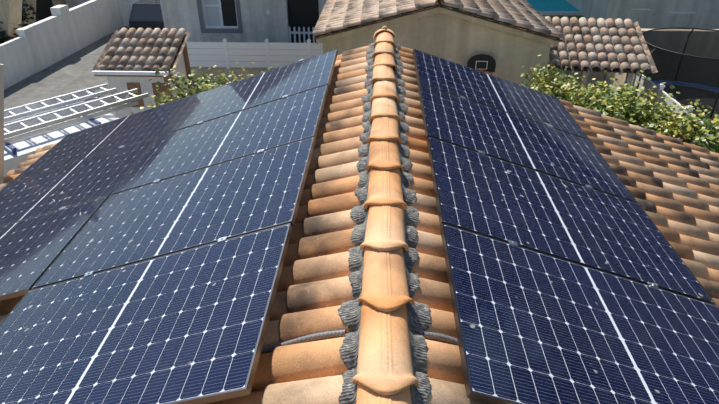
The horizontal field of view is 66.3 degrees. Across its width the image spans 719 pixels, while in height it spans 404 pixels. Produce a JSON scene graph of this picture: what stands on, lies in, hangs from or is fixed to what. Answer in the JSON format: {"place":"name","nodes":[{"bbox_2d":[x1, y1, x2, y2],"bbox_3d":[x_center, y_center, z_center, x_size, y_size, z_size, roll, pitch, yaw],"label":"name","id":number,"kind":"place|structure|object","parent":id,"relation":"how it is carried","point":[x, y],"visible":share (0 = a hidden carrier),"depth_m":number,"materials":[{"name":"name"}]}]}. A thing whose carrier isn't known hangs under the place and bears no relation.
{"place":"outdoors","nodes":[
{"label":"outdoors","id":0,"kind":"place"},
{"bbox_2d":[65,0,77,8],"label":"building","id":1,"kind":"structure","parent":0,"point":[71,3],"depth_m":26.21,"materials":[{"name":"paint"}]},
{"bbox_2d":[77,0,89,4],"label":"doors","id":2,"kind":"structure","parent":1,"relation":"attached to","point":[81,1],"depth_m":26.11,"materials":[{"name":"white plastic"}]},
{"bbox_2d":[4,84,148,143],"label":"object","id":3,"kind":"object","parent":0,"point":[54,115],"visible":0.98,"depth_m":9.86,"materials":[{"name":"silver metal"}]},
{"bbox_2d":[4,26,234,115],"bbox_3d":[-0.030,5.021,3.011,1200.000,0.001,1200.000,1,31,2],"label":"ground","id":4,"kind":"structure","parent":0,"point":[71,73],"depth_m":18.02,"materials":[{"name":"concrete"}]},
{"bbox_2d":[0,0,37,43],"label":"shrub","id":5,"kind":"object","parent":4,"relation":"on","point":[2,34],"depth_m":21.12,"materials":[{"name":"green plant"}]},
{"bbox_2d":[0,0,65,43],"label":"neighbouring house","id":6,"kind":"structure","parent":4,"relation":"on","point":[10,11],"depth_m":18.85,"materials":[{"name":"beige paint"}]},
{"bbox_2d":[36,0,52,21],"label":"doorway","id":7,"kind":"structure","parent":6,"relation":"attached to","point":[43,10],"depth_m":24.77,"materials":[{"name":"black"}]},
{"bbox_2d":[4,102,118,177],"bbox_3d":[-5.774,-0.573,10.123,1.950,1.680,5.000,24,39,34],"label":"van","id":8,"kind":"object","parent":4,"relation":"on","point":[25,147],"visible":0.05,"depth_m":9.26,"materials":[{"name":"white metal"}]},
{"bbox_2d":[4,112,100,154],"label":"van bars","id":9,"kind":"object","parent":8,"relation":"attached to","point":[12,148],"visible":0.46,"depth_m":8.84,"materials":[{"name":"metal"}]},
{"bbox_2d":[0,0,130,89],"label":"wall","id":10,"kind":"structure","parent":4,"relation":"on","point":[63,32],"depth_m":19.78,"materials":[{"name":"white paint"}]},
{"bbox_2d":[128,0,139,10],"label":"gate","id":11,"kind":"structure","parent":10,"relation":"attached to","point":[131,2],"depth_m":23.80,"materials":[{"name":"plastic"}]},
{"bbox_2d":[94,44,193,106],"bbox_3d":[-5.188,-2.702,13.654,1.750,2.300,1.615,1,31,2],"label":"shed wood","id":12,"kind":"object","parent":4,"relation":"on","point":[132,86],"visible":0.33,"depth_m":13.01,"materials":[{"name":"brown wood"}]},
{"bbox_2d":[92,71,168,75],"bbox_3d":[-5.220,-2.938,12.530,1.750,0.070,0.080,1,31,2],"label":"gutter","id":13,"kind":"object","parent":12,"relation":"attached to","point":[126,73],"visible":1,"depth_m":12.51,"materials":[{"name":"white metal"}]},
{"bbox_2d":[91,28,190,73],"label":"shed roof","id":14,"kind":"structure","parent":12,"relation":"attached to","point":[114,52],"depth_m":13.12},
{"bbox_2d":[129,0,164,30],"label":"car","id":15,"kind":"object","parent":4,"relation":"on","point":[144,24],"depth_m":21.22,"materials":[{"name":"grey metal"}]},
{"bbox_2d":[131,62,278,113],"bbox_3d":[-1.961,-0.887,9.942,3.950,3.013,4.419,1,31,2],"label":"bush","id":16,"kind":"object","parent":4,"relation":"on","point":[198,88],"depth_m":9.82,"materials":[{"name":"green plant"}]},
{"bbox_2d":[160,0,326,42],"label":"neighbouring house","id":17,"kind":"structure","parent":4,"relation":"on","point":[259,24],"depth_m":20.05,"materials":[{"name":"grey paint"}]},
{"bbox_2d":[204,0,220,25],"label":"curtain","id":18,"kind":"object","parent":17,"relation":"attached to","point":[213,16],"visible":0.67,"depth_m":20.13,"materials":[{"name":"white fabric"}]},
{"bbox_2d":[196,0,242,32],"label":"window frame","id":19,"kind":"structure","parent":17,"relation":"attached to","point":[239,19],"depth_m":20.12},
{"bbox_2d":[202,0,237,27],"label":"window frame","id":20,"kind":"object","parent":17,"relation":"attached to","point":[220,11],"visible":0.77,"depth_m":20.14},
{"bbox_2d":[200,33,243,35],"bbox_3d":[-5.068,-6.186,20.296,1.650,0.070,0.080,1,31,2],"label":"window sill","id":21,"kind":"structure","parent":17,"relation":"attached to","point":[227,34],"depth_m":20.26,"materials":[{"name":"grey concrete"}]},
{"bbox_2d":[186,38,322,69],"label":"fence posts","id":22,"kind":"object","parent":4,"relation":"on","point":[266,43],"visible":0.65,"depth_m":17.48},
{"bbox_2d":[186,44,322,67],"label":"fence boards","id":23,"kind":"object","parent":22,"relation":"attached to","point":[212,55],"visible":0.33,"depth_m":17.66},
{"bbox_2d":[289,27,314,42],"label":"picket gate","id":24,"kind":"structure","parent":4,"relation":"on","point":[294,32],"depth_m":20.23,"materials":[{"name":"white plastic"}]},
{"bbox_2d":[538,11,582,15],"bbox_3d":[9.045,-11.424,30.318,13.300,0.120,9.600,1,31,2],"label":"pool coping","id":25,"kind":"object","parent":4,"relation":"on","point":[560,13],"visible":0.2,"depth_m":26.21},
{"bbox_2d":[547,70,615,92],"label":"wall","id":26,"kind":"structure","parent":4,"relation":"on","point":[598,76],"depth_m":14.04,"materials":[{"name":"grey paint"}]},
{"bbox_2d":[547,68,647,73],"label":"roof fascia","id":27,"kind":"structure","parent":26,"relation":"on","point":[603,71],"depth_m":12.03,"materials":[{"name":"brown wood"}]},
{"bbox_2d":[545,16,657,73],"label":"tiled roof","id":28,"kind":"structure","parent":27,"relation":"on","point":[590,40],"depth_m":12.50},
{"bbox_2d":[550,19,639,94],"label":"wood lean-to","id":29,"kind":"structure","parent":4,"relation":"on","point":[629,77],"depth_m":12.33,"materials":[{"name":"brown wood"}]},
{"bbox_2d":[565,0,718,28],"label":"wall","id":30,"kind":"structure","parent":4,"relation":"on","point":[658,14],"depth_m":23.38,"materials":[{"name":"grey paint"}]},
{"bbox_2d":[631,9,695,13],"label":"neighbour sills","id":31,"kind":"structure","parent":30,"relation":"attached to","point":[670,12],"depth_m":23.28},
{"bbox_2d":[610,29,718,95],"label":"boundary wall","id":32,"kind":"structure","parent":4,"relation":"on","point":[621,78],"depth_m":14.91,"materials":[{"name":"beige paint"}]},
{"bbox_2d":[631,73,705,138],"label":"fence posts","id":33,"kind":"object","parent":4,"relation":"on","point":[659,88],"visible":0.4,"depth_m":12.47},
{"bbox_2d":[633,76,714,145],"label":"fence boards","id":34,"kind":"object","parent":33,"relation":"attached to","point":[645,84],"visible":0.05,"depth_m":12.95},
{"bbox_2d":[634,27,718,118],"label":"trampoline frame","id":35,"kind":"object","parent":4,"relation":"on","point":[715,103],"visible":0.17,"depth_m":13.04,"materials":[{"name":"black metal"}]},
{"bbox_2d":[643,29,718,119],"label":"trampoline net","id":36,"kind":"object","parent":35,"relation":"attached to","point":[692,79],"visible":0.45,"depth_m":12.87,"materials":[{"name":"black fabric"}]},
{"bbox_2d":[107,35,188,117],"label":"shed walls","id":37,"kind":"structure","parent":0,"point":[119,84],"depth_m":13.10,"materials":[{"name":"beige paint"}]},
{"bbox_2d":[190,67,275,79],"bbox_3d":[-2.935,-4.176,17.999,5.550,0.360,0.220,1,31,2],"label":"fence","id":38,"kind":"object","parent":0,"point":[198,72],"depth_m":17.93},
{"bbox_2d":[221,0,318,42],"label":"window","id":39,"kind":"structure","parent":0,"point":[303,13],"depth_m":20.08,"materials":[{"name":"black glass"}]},
{"bbox_2d":[252,352,439,391],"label":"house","id":40,"kind":"structure","parent":0,"point":[327,376],"depth_m":2.27,"materials":[{"name":"beige paint"}]},
{"bbox_2d":[0,46,718,403],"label":"roof tiles","id":41,"kind":"object","parent":40,"relation":"on","point":[672,184],"visible":0.33,"depth_m":3.54,"materials":[{"name":"ceramic"}]},
{"bbox_2d":[0,64,3,177],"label":"post","id":42,"kind":"object","parent":41,"relation":"on","point":[1,120],"visible":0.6,"depth_m":6.22,"materials":[{"name":"beige metal"}]},
{"bbox_2d":[0,49,718,403],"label":"solar panel frames","id":43,"kind":"structure","parent":41,"relation":"on","point":[246,391],"depth_m":3.23,"materials":[{"name":"metal"}]},
{"bbox_2d":[44,59,657,287],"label":"pv clamps","id":44,"kind":"object","parent":43,"relation":"attached to","point":[510,242],"visible":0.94,"depth_m":4.09,"materials":[{"name":"silver metal"}]},
{"bbox_2d":[0,50,718,403],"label":"solar cell gaps","id":45,"kind":"object","parent":43,"relation":"in","point":[608,312],"visible":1,"depth_m":3.17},
{"bbox_2d":[0,50,718,403],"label":"solar panels","id":46,"kind":"object","parent":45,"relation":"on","point":[144,358],"visible":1,"depth_m":3.21,"materials":[{"name":"blue glass"}]},
{"bbox_2d":[261,329,458,353],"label":"conduits","id":47,"kind":"object","parent":41,"relation":"on","point":[343,332],"visible":0.48,"depth_m":2.42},
{"bbox_2d":[352,26,418,403],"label":"ridge tiles","id":48,"kind":"object","parent":41,"relation":"on","point":[384,375],"visible":1,"depth_m":2.57,"materials":[{"name":"ceramic"}]},
{"bbox_2d":[338,39,430,403],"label":"closoir","id":49,"kind":"object","parent":40,"relation":"on","point":[418,317],"visible":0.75,"depth_m":2.77,"materials":[{"name":"grey concrete"}]},
{"bbox_2d":[323,0,550,91],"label":"garage walls","id":50,"kind":"structure","parent":0,"point":[453,39],"depth_m":11.27,"materials":[{"name":"beige paint"}]},
{"bbox_2d":[316,6,558,45],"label":"roof fascia","id":51,"kind":"structure","parent":50,"relation":"on","point":[495,25],"depth_m":10.98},
{"bbox_2d":[313,0,563,40],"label":"garage roof","id":52,"kind":"structure","parent":51,"relation":"on","point":[337,16],"depth_m":11.26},
{"bbox_2d":[467,54,495,71],"bbox_3d":[2.500,-2.889,11.329,0.580,0.366,0.220,1,31,2],"label":"basketball hoop","id":53,"kind":"object","parent":50,"relation":"attached to","point":[472,64],"visible":0.9,"depth_m":11.23,"materials":[{"name":"black plastic"}]},
{"bbox_2d":[526,0,580,11],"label":"pool water","id":54,"kind":"structure","parent":0,"point":[550,5],"depth_m":27.56,"materials":[{"name":"teal liquid"}]},
{"bbox_2d":[543,15,587,20],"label":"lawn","id":55,"kind":"structure","parent":0,"point":[578,17],"depth_m":26.00,"materials":[{"name":"green plant"}]},
{"bbox_2d":[519,54,718,152],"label":"hedge","id":56,"kind":"object","parent":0,"point":[628,110],"depth_m":9.18,"materials":[{"name":"green plant"}]}
]}

